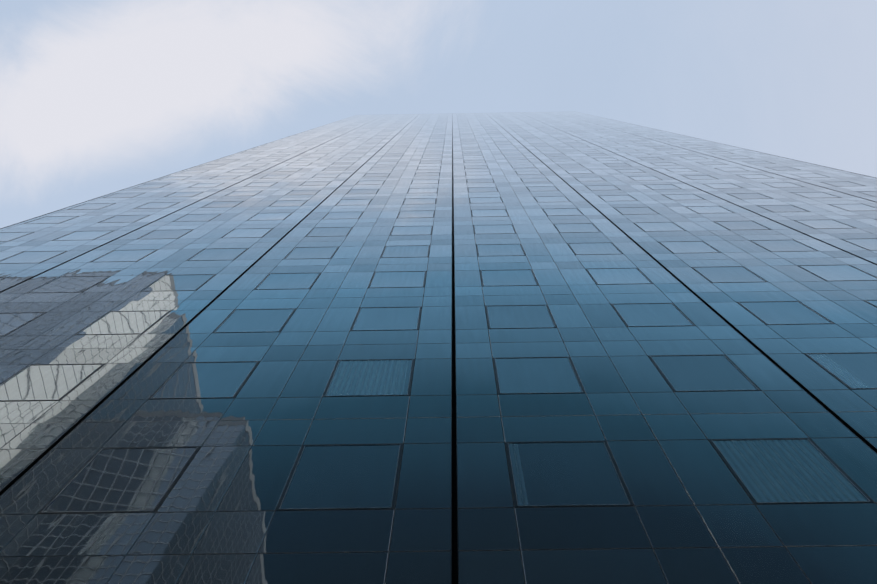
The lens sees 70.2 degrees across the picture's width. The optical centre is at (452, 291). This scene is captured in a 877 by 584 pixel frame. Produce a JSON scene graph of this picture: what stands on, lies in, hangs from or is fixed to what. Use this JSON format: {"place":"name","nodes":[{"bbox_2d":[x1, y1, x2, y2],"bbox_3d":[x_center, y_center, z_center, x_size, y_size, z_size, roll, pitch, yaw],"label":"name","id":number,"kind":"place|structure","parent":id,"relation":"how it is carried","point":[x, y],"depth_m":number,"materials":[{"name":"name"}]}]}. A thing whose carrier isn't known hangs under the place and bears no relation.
{"place":"outdoors","nodes":[
{"label":"outdoors","id":0,"kind":"place"},
{"bbox_2d":[0,111,876,583],"bbox_3d":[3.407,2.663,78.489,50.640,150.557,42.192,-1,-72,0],"label":"tower body","id":1,"kind":"structure","parent":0,"point":[454,515],"depth_m":11.92,"materials":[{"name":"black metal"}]},
{"bbox_2d":[0,111,876,583],"bbox_3d":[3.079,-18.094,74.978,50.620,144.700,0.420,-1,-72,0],"label":"skyscraper","id":2,"kind":"structure","parent":1,"relation":"attached to","point":[816,225],"depth_m":14.99,"materials":[{"name":"blue glass"}]},
{"bbox_2d":[0,0,876,227],"label":"sky","id":3,"kind":"structure","parent":0,"point":[98,98],"materials":[{"name":"blue"}]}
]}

